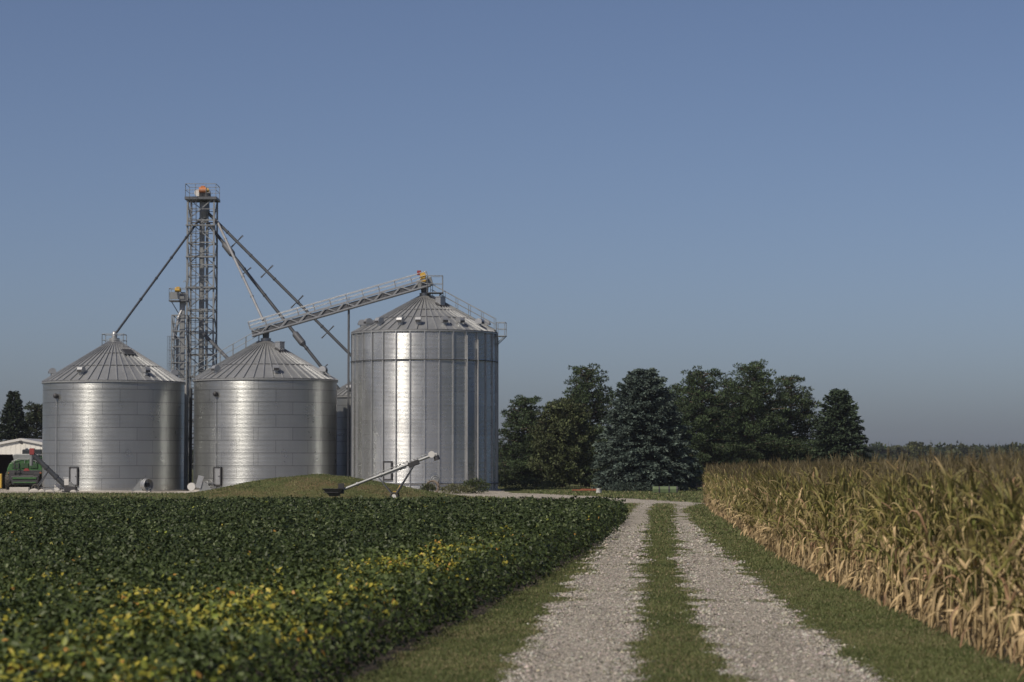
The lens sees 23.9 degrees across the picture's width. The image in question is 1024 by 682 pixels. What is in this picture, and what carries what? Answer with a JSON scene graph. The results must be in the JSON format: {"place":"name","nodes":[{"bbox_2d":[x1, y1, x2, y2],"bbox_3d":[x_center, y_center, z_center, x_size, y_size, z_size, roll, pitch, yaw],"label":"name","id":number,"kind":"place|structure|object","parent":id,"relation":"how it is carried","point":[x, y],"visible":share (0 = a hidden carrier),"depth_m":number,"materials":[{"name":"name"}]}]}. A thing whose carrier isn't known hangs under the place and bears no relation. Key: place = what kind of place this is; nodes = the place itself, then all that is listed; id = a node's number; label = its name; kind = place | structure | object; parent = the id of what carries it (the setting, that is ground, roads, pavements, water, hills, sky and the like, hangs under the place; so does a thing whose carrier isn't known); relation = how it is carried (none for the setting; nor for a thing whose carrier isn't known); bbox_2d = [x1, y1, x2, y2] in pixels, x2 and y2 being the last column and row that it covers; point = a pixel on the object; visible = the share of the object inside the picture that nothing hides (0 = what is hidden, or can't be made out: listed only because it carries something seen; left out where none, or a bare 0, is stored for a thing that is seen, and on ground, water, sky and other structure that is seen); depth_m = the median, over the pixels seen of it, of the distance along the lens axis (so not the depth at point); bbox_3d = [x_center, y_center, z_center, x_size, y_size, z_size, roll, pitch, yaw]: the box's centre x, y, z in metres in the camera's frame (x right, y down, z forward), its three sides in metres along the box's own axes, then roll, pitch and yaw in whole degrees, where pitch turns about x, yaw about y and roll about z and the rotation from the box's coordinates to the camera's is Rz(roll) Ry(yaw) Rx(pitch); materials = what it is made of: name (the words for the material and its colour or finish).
{"place":"outdoors","nodes":[
{"label":"outdoors","id":0,"kind":"place"},
{"bbox_2d":[0,488,511,492],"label":"farmyard","id":1,"kind":"structure","parent":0,"point":[2,490],"depth_m":182.75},
{"bbox_2d":[0,438,41,487],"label":"farm shed","id":2,"kind":"structure","parent":1,"relation":"on","point":[9,449],"depth_m":205.81,"materials":[{"name":"white metal"}]},
{"bbox_2d":[5,449,41,489],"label":"combine harvester","id":3,"kind":"object","parent":1,"relation":"on","point":[20,471],"visible":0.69,"depth_m":201.18,"materials":[{"name":"green metal"}]},
{"bbox_2d":[29,448,76,491],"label":"unloading auger","id":4,"kind":"object","parent":1,"relation":"on","point":[64,484],"visible":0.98,"depth_m":183.45,"materials":[{"name":"metal"}]},
{"bbox_2d":[41,331,187,491],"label":"grain bin","id":5,"kind":"object","parent":1,"relation":"on","point":[113,414],"visible":0.87,"depth_m":190.25,"materials":[{"name":"metal"}]},
{"bbox_2d":[167,280,188,488],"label":"bucket elevator","id":6,"kind":"object","parent":1,"relation":"on","point":[180,346],"visible":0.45,"depth_m":203.56,"materials":[{"name":"metal"}]},
{"bbox_2d":[184,385,187,488],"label":"downpipe","id":7,"kind":"object","parent":1,"relation":"on","point":[185,432],"visible":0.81,"depth_m":198.76,"materials":[{"name":"metal"}]},
{"bbox_2d":[188,389,192,489],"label":"downpipe","id":8,"kind":"object","parent":1,"relation":"on","point":[190,438],"visible":0.95,"depth_m":198.75,"materials":[{"name":"metal"}]},
{"bbox_2d":[185,183,219,483],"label":"elevator tower","id":9,"kind":"structure","parent":1,"relation":"on","point":[203,197],"depth_m":207.06,"materials":[{"name":"metal"}]},
{"bbox_2d":[116,218,199,332],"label":"grain spout","id":10,"kind":"object","parent":9,"relation":"attached to","point":[154,280],"visible":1,"depth_m":200.97,"materials":[{"name":"metal"}]},
{"bbox_2d":[216,220,264,321],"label":"grain spout","id":11,"kind":"object","parent":9,"relation":"attached to","point":[240,271],"visible":1,"depth_m":200.97,"materials":[{"name":"metal"}]},
{"bbox_2d":[204,218,339,389],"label":"grain spout","id":12,"kind":"object","parent":9,"relation":"attached to","point":[298,338],"visible":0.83,"depth_m":205.37,"materials":[{"name":"metal"}]},
{"bbox_2d":[208,212,350,356],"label":"grain spout","id":13,"kind":"object","parent":9,"relation":"attached to","point":[279,283],"visible":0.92,"depth_m":205.49,"materials":[{"name":"metal"}]},
{"bbox_2d":[189,329,337,490],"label":"grain bin","id":14,"kind":"object","parent":1,"relation":"on","point":[265,408],"visible":0.91,"depth_m":190.15,"materials":[{"name":"metal"}]},
{"bbox_2d":[248,270,432,476],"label":"inclined conveyor","id":15,"kind":"object","parent":1,"relation":"on","point":[422,285],"visible":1,"depth_m":195.00,"materials":[{"name":"metal"}]},
{"bbox_2d":[337,381,350,475],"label":"grain bin","id":16,"kind":"object","parent":1,"relation":"on","point":[341,430],"visible":0.08,"depth_m":200.72,"materials":[{"name":"metal"}]},
{"bbox_2d":[351,275,506,491],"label":"grain bin","id":17,"kind":"object","parent":1,"relation":"on","point":[424,373],"visible":0.9,"depth_m":190.12,"materials":[{"name":"metal"}]},
{"bbox_2d":[2,532,598,681],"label":"field soil","id":18,"kind":"structure","parent":0,"point":[370,666],"depth_m":31.32,"materials":[{"name":"brown soil"}]},
{"bbox_2d":[0,494,629,681],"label":"soybean crop","id":19,"kind":"object","parent":18,"relation":"on","point":[186,579],"visible":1,"depth_m":35.97,"materials":[{"name":"green plant"}]},
{"bbox_2d":[0,469,1023,681],"bbox_3d":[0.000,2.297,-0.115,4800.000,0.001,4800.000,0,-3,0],"label":"ground","id":20,"kind":"structure","parent":0,"point":[567,485],"depth_m":35.60,"materials":[{"name":"green plant"}]},
{"bbox_2d":[0,391,28,441],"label":"spruce tree","id":21,"kind":"object","parent":20,"relation":"on","point":[12,418],"visible":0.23,"depth_m":235.43,"materials":[{"name":"green plant"}]},
{"bbox_2d":[23,401,42,438],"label":"pine tree","id":22,"kind":"object","parent":20,"relation":"on","point":[31,418],"visible":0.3,"depth_m":242.26,"materials":[{"name":"green plant"}]},
{"bbox_2d":[159,475,452,497],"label":"earth mound","id":23,"kind":"object","parent":20,"relation":"on","point":[284,487],"visible":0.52,"depth_m":155.80,"materials":[{"name":"green plant"}]},
{"bbox_2d":[323,451,439,498],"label":"portable auger","id":24,"kind":"object","parent":20,"relation":"on","point":[340,489],"visible":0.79,"depth_m":145.66,"materials":[{"name":"white metal"}]},
{"bbox_2d":[498,394,548,486],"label":"pine tree","id":25,"kind":"object","parent":20,"relation":"on","point":[516,439],"visible":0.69,"depth_m":220.66,"materials":[{"name":"green plant"}]},
{"bbox_2d":[500,478,560,489],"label":"shrub","id":26,"kind":"object","parent":20,"relation":"on","point":[544,482],"visible":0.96,"depth_m":198.50,"materials":[{"name":"green plant"}]},
{"bbox_2d":[526,396,596,486],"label":"broadleaf tree","id":27,"kind":"object","parent":20,"relation":"on","point":[559,437],"visible":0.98,"depth_m":213.70,"materials":[{"name":"green plant"}]},
{"bbox_2d":[553,363,615,486],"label":"pine tree","id":28,"kind":"object","parent":20,"relation":"on","point":[584,395],"visible":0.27,"depth_m":225.15,"materials":[{"name":"green plant"}]},
{"bbox_2d":[188,440,1023,468],"bbox_3d":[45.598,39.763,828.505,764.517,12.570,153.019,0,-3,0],"label":"wood","id":29,"kind":"object","parent":20,"relation":"on","point":[882,449],"visible":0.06,"depth_m":779.10,"materials":[{"name":"green plant"}]},
{"bbox_2d":[601,481,654,491],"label":"shrub","id":30,"kind":"object","parent":20,"relation":"on","point":[614,486],"visible":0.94,"depth_m":185.29,"materials":[{"name":"green plant"}]},
{"bbox_2d":[590,367,704,490],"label":"spruce tree","id":31,"kind":"object","parent":20,"relation":"on","point":[644,447],"visible":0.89,"depth_m":188.30,"materials":[{"name":"green plant"}]},
{"bbox_2d":[667,365,760,485],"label":"pine tree","id":32,"kind":"object","parent":20,"relation":"on","point":[704,417],"visible":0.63,"depth_m":220.71,"materials":[{"name":"green plant"}]},
{"bbox_2d":[686,377,757,457],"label":"pine tree","id":33,"kind":"object","parent":20,"relation":"on","point":[727,380],"visible":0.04,"depth_m":232.48,"materials":[{"name":"green plant"}]},
{"bbox_2d":[710,359,818,469],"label":"pine tree","id":34,"kind":"object","parent":20,"relation":"on","point":[756,426],"visible":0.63,"depth_m":223.63,"materials":[{"name":"green plant"}]},
{"bbox_2d":[747,374,821,463],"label":"pine tree","id":35,"kind":"object","parent":20,"relation":"on","point":[802,416],"visible":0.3,"depth_m":228.06,"materials":[{"name":"green plant"}]},
{"bbox_2d":[801,464,835,581],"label":"corn plant","id":36,"kind":"object","parent":20,"relation":"on","point":[822,507],"visible":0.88,"depth_m":46.28,"materials":[{"name":"beige plant"}]},
{"bbox_2d":[805,388,873,464],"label":"spruce tree","id":37,"kind":"object","parent":20,"relation":"on","point":[837,427],"visible":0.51,"depth_m":224.84,"materials":[{"name":"green plant"}]},
{"bbox_2d":[902,441,926,462],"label":"broadleaf tree","id":38,"kind":"object","parent":20,"relation":"on","point":[916,448],"visible":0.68,"depth_m":777.46,"materials":[{"name":"green plant"}]},
{"bbox_2d":[0,0,1023,448],"label":"sky","id":39,"kind":"structure","parent":0,"point":[830,193],"materials":[{"name":"blue"}]},
{"bbox_2d":[448,493,703,505],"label":"gravel road","id":40,"kind":"structure","parent":0,"point":[628,500],"depth_m":161.69,"materials":[{"name":"grey gravel"}]},
{"bbox_2d":[438,483,475,493],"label":"weed clump","id":41,"kind":"object","parent":40,"relation":"on","point":[458,487],"visible":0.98,"depth_m":176.51,"materials":[{"name":"green plant"}]},
{"bbox_2d":[460,478,490,492],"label":"weed clump","id":42,"kind":"object","parent":40,"relation":"on","point":[476,482],"visible":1,"depth_m":177.54,"materials":[{"name":"green plant"}]},
{"bbox_2d":[485,505,893,681],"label":"gravel track","id":43,"kind":"structure","parent":0,"point":[639,519],"depth_m":34.19,"materials":[{"name":"grey gravel"}]},
{"bbox_2d":[669,506,877,681],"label":"gravel track","id":44,"kind":"structure","parent":0,"point":[767,644],"depth_m":32.97,"materials":[{"name":"grey gravel"}]},
{"bbox_2d":[717,508,1019,664],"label":"corn soil","id":45,"kind":"structure","parent":0,"point":[1004,651],"depth_m":33.60,"materials":[{"name":"brown soil"}]},
{"bbox_2d":[768,459,789,558],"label":"corn plant","id":46,"kind":"object","parent":45,"relation":"on","point":[782,516],"visible":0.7,"depth_m":56.23,"materials":[{"name":"beige plant"}]},
{"bbox_2d":[791,465,806,567],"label":"corn plant","id":47,"kind":"object","parent":45,"relation":"on","point":[801,512],"visible":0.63,"depth_m":51.68,"materials":[{"name":"beige plant"}]},
{"bbox_2d":[790,465,812,570],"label":"corn plant","id":48,"kind":"object","parent":45,"relation":"on","point":[806,504],"visible":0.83,"depth_m":50.52,"materials":[{"name":"beige plant"}]},
{"bbox_2d":[799,459,827,573],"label":"corn plant","id":49,"kind":"object","parent":45,"relation":"on","point":[816,526],"visible":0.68,"depth_m":49.04,"materials":[{"name":"beige plant"}]},
{"bbox_2d":[805,453,849,581],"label":"corn plant","id":50,"kind":"object","parent":45,"relation":"on","point":[833,524],"visible":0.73,"depth_m":46.20,"materials":[{"name":"beige plant"}]},
{"bbox_2d":[826,470,843,583],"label":"corn plant","id":51,"kind":"object","parent":45,"relation":"on","point":[834,515],"visible":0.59,"depth_m":45.67,"materials":[{"name":"beige plant"}]},
{"bbox_2d":[827,453,850,585],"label":"corn plant","id":52,"kind":"object","parent":45,"relation":"on","point":[843,485],"visible":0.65,"depth_m":44.15,"materials":[{"name":"beige plant"}]},
{"bbox_2d":[832,470,855,587],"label":"corn plant","id":53,"kind":"object","parent":45,"relation":"on","point":[847,530],"visible":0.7,"depth_m":43.41,"materials":[{"name":"beige plant"}]},
{"bbox_2d":[834,453,859,588],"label":"corn plant","id":54,"kind":"object","parent":45,"relation":"on","point":[855,487],"visible":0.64,"depth_m":42.84,"materials":[{"name":"beige plant"}]},
{"bbox_2d":[844,459,871,589],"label":"corn plant","id":55,"kind":"object","parent":45,"relation":"on","point":[859,518],"visible":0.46,"depth_m":41.88,"materials":[{"name":"beige plant"}]},
{"bbox_2d":[844,476,876,596],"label":"corn plant","id":56,"kind":"object","parent":45,"relation":"on","point":[865,501],"visible":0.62,"depth_m":40.72,"materials":[{"name":"beige plant"}]},
{"bbox_2d":[700,448,1023,655],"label":"corn crop","id":57,"kind":"object","parent":45,"relation":"on","point":[743,491],"visible":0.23,"depth_m":68.20,"materials":[{"name":"beige plant"}]},
{"bbox_2d":[850,474,876,596],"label":"corn plant","id":58,"kind":"object","parent":45,"relation":"on","point":[866,563],"visible":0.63,"depth_m":40.89,"materials":[{"name":"beige plant"}]},
{"bbox_2d":[852,467,881,598],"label":"corn plant","id":59,"kind":"object","parent":45,"relation":"on","point":[873,551],"visible":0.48,"depth_m":40.31,"materials":[{"name":"beige plant"}]},
{"bbox_2d":[863,465,891,596],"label":"corn plant","id":60,"kind":"object","parent":45,"relation":"on","point":[879,570],"visible":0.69,"depth_m":38.79,"materials":[{"name":"beige plant"}]},
{"bbox_2d":[865,463,898,605],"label":"corn plant","id":61,"kind":"object","parent":45,"relation":"on","point":[885,578],"visible":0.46,"depth_m":38.39,"materials":[{"name":"beige plant"}]},
{"bbox_2d":[854,458,914,605],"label":"corn plant","id":62,"kind":"object","parent":45,"relation":"on","point":[880,521],"visible":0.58,"depth_m":38.65,"materials":[{"name":"beige plant"}]},
{"bbox_2d":[875,456,908,611],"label":"corn plant","id":63,"kind":"object","parent":45,"relation":"on","point":[897,570],"visible":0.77,"depth_m":36.51,"materials":[{"name":"beige plant"}]},
{"bbox_2d":[876,460,908,608],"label":"corn plant","id":64,"kind":"object","parent":45,"relation":"on","point":[889,544],"visible":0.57,"depth_m":37.71,"materials":[{"name":"beige plant"}]},
{"bbox_2d":[874,448,915,610],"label":"corn plant","id":65,"kind":"object","parent":45,"relation":"on","point":[901,544],"visible":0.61,"depth_m":36.65,"materials":[{"name":"beige plant"}]},
{"bbox_2d":[886,452,916,617],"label":"corn plant","id":66,"kind":"object","parent":45,"relation":"on","point":[907,555],"visible":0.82,"depth_m":35.46,"materials":[{"name":"beige plant"}]},
{"bbox_2d":[889,466,926,613],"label":"corn plant","id":67,"kind":"object","parent":45,"relation":"on","point":[912,565],"visible":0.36,"depth_m":36.01,"materials":[{"name":"beige plant"}]},
{"bbox_2d":[896,460,926,616],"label":"corn plant","id":68,"kind":"object","parent":45,"relation":"on","point":[911,518],"visible":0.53,"depth_m":35.58,"materials":[{"name":"beige plant"}]},
{"bbox_2d":[901,470,926,620],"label":"corn plant","id":69,"kind":"object","parent":45,"relation":"on","point":[917,570],"visible":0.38,"depth_m":35.10,"materials":[{"name":"beige plant"}]},
{"bbox_2d":[900,472,927,621],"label":"corn plant","id":70,"kind":"object","parent":45,"relation":"on","point":[913,536],"visible":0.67,"depth_m":34.58,"materials":[{"name":"beige plant"}]},
{"bbox_2d":[900,460,943,622],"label":"corn plant","id":71,"kind":"object","parent":45,"relation":"on","point":[923,515],"visible":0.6,"depth_m":34.44,"materials":[{"name":"beige plant"}]},
{"bbox_2d":[906,476,943,626],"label":"corn plant","id":72,"kind":"object","parent":45,"relation":"on","point":[935,557],"visible":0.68,"depth_m":33.32,"materials":[{"name":"beige plant"}]},
{"bbox_2d":[909,441,943,621],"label":"corn plant","id":73,"kind":"object","parent":45,"relation":"on","point":[931,490],"visible":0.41,"depth_m":33.90,"materials":[{"name":"beige plant"}]},
{"bbox_2d":[907,461,956,625],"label":"corn plant","id":74,"kind":"object","parent":45,"relation":"on","point":[928,505],"visible":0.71,"depth_m":33.61,"materials":[{"name":"beige plant"}]},
{"bbox_2d":[916,450,957,625],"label":"corn plant","id":75,"kind":"object","parent":45,"relation":"on","point":[928,606],"visible":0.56,"depth_m":33.42,"materials":[{"name":"beige plant"}]},
{"bbox_2d":[920,456,957,630],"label":"corn plant","id":76,"kind":"object","parent":45,"relation":"on","point":[943,596],"visible":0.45,"depth_m":32.70,"materials":[{"name":"beige plant"}]},
{"bbox_2d":[918,451,960,634],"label":"corn plant","id":77,"kind":"object","parent":45,"relation":"on","point":[944,472],"visible":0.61,"depth_m":32.17,"materials":[{"name":"beige plant"}]},
{"bbox_2d":[923,458,966,633],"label":"corn plant","id":78,"kind":"object","parent":45,"relation":"on","point":[953,484],"visible":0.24,"depth_m":32.42,"materials":[{"name":"beige plant"}]},
{"bbox_2d":[921,450,981,637],"bbox_3d":[5.928,2.622,31.526,0.805,2.526,1.032,1,-3,-19],"label":"corn plant","id":79,"kind":"object","parent":45,"relation":"on","point":[954,610],"visible":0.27,"depth_m":31.53,"materials":[{"name":"beige plant"}]},
{"bbox_2d":[925,450,978,634],"bbox_3d":[5.790,2.604,31.746,0.730,2.582,0.582,-1,-3,20],"label":"corn plant","id":80,"kind":"object","parent":45,"relation":"on","point":[941,541],"visible":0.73,"depth_m":31.76,"materials":[{"name":"beige plant"}]},
{"bbox_2d":[939,488,969,639],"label":"corn plant","id":81,"kind":"object","parent":45,"relation":"on","point":[961,610],"visible":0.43,"depth_m":31.06,"materials":[{"name":"beige plant"}]},
{"bbox_2d":[937,458,988,629],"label":"corn plant","id":82,"kind":"object","parent":45,"relation":"on","point":[955,613],"visible":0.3,"depth_m":31.41,"materials":[{"name":"beige plant"}]},
{"bbox_2d":[944,466,984,646],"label":"corn plant","id":83,"kind":"object","parent":45,"relation":"on","point":[966,543],"visible":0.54,"depth_m":30.28,"materials":[{"name":"beige plant"}]},
{"bbox_2d":[944,481,985,637],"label":"corn plant","id":84,"kind":"object","parent":45,"relation":"on","point":[957,531],"visible":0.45,"depth_m":31.10,"materials":[{"name":"beige plant"}]},
{"bbox_2d":[947,465,985,647],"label":"corn plant","id":85,"kind":"object","parent":45,"relation":"on","point":[969,583],"visible":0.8,"depth_m":29.80,"materials":[{"name":"beige plant"}]},
{"bbox_2d":[952,449,988,647],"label":"corn plant","id":86,"kind":"object","parent":45,"relation":"on","point":[973,532],"visible":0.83,"depth_m":29.71,"materials":[{"name":"beige plant"}]},
{"bbox_2d":[948,455,997,641],"bbox_3d":[5.904,2.587,30.598,0.844,2.497,0.557,-2,-2,0],"label":"corn plant","id":87,"kind":"object","parent":45,"relation":"on","point":[962,487],"visible":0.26,"depth_m":30.56,"materials":[{"name":"beige plant"}]},
{"bbox_2d":[957,483,997,645],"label":"corn plant","id":88,"kind":"object","parent":45,"relation":"on","point":[982,529],"visible":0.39,"depth_m":30.04,"materials":[{"name":"beige plant"}]},
{"bbox_2d":[955,455,1011,646],"bbox_3d":[5.939,2.556,29.503,0.945,2.456,0.655,1,-3,-16],"label":"corn plant","id":89,"kind":"object","parent":45,"relation":"on","point":[980,597],"visible":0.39,"depth_m":29.48,"materials":[{"name":"beige plant"}]},
{"bbox_2d":[964,452,1012,651],"bbox_3d":[5.820,2.499,29.234,0.724,2.541,0.864,-1,0,2],"label":"corn plant","id":90,"kind":"object","parent":45,"relation":"on","point":[983,550],"visible":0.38,"depth_m":29.18,"materials":[{"name":"beige plant"}]},
{"bbox_2d":[956,459,1021,658],"bbox_3d":[5.616,2.521,28.237,0.811,2.401,0.536,-3,-6,23],"label":"corn plant","id":91,"kind":"object","parent":45,"relation":"on","point":[1000,594],"visible":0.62,"depth_m":28.20,"materials":[{"name":"beige plant"}]},
{"bbox_2d":[956,452,1021,658],"bbox_3d":[5.689,2.437,28.264,1.038,2.568,0.818,1,-3,-16],"label":"corn plant","id":92,"kind":"object","parent":45,"relation":"on","point":[990,609],"visible":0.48,"depth_m":28.29,"materials":[{"name":"beige plant"}]},
{"bbox_2d":[967,445,1010,655],"bbox_3d":[5.794,2.492,28.924,0.628,2.523,0.754,1,-3,-13],"label":"corn plant","id":93,"kind":"object","parent":45,"relation":"on","point":[989,571],"visible":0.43,"depth_m":28.94,"materials":[{"name":"beige plant"}]},
{"bbox_2d":[971,460,1014,653],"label":"corn plant","id":94,"kind":"object","parent":45,"relation":"on","point":[990,595],"visible":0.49,"depth_m":29.03,"materials":[{"name":"beige plant"}]},
{"bbox_2d":[963,457,1022,663],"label":"corn plant","id":95,"kind":"object","parent":45,"relation":"on","point":[999,554],"visible":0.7,"depth_m":27.64,"materials":[{"name":"beige plant"}]},
{"bbox_2d":[975,483,1021,661],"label":"corn plant","id":96,"kind":"object","parent":45,"relation":"on","point":[1009,631],"visible":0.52,"depth_m":27.77,"materials":[{"name":"beige plant"}]},
{"bbox_2d":[990,463,1023,654],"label":"corn plant","id":97,"kind":"object","parent":45,"relation":"on","point":[1017,590],"visible":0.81,"depth_m":26.71,"materials":[{"name":"beige plant"}]},
{"bbox_2d":[991,459,1023,629],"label":"corn plant","id":98,"kind":"object","parent":45,"relation":"on","point":[1013,558],"visible":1,"depth_m":26.26,"materials":[{"name":"beige plant"}]},
{"bbox_2d":[992,455,1023,661],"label":"corn plant","id":99,"kind":"object","parent":45,"relation":"on","point":[1011,481],"visible":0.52,"depth_m":27.48,"materials":[{"name":"beige plant"}]},
{"bbox_2d":[998,481,1023,652],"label":"corn plant","id":100,"kind":"object","parent":45,"relation":"on","point":[1020,632],"visible":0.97,"depth_m":26.20,"materials":[{"name":"beige plant"}]},
{"bbox_2d":[1007,472,1023,665],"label":"corn plant","id":101,"kind":"object","parent":45,"relation":"on","point":[1018,575],"visible":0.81,"depth_m":26.52,"materials":[{"name":"beige plant"}]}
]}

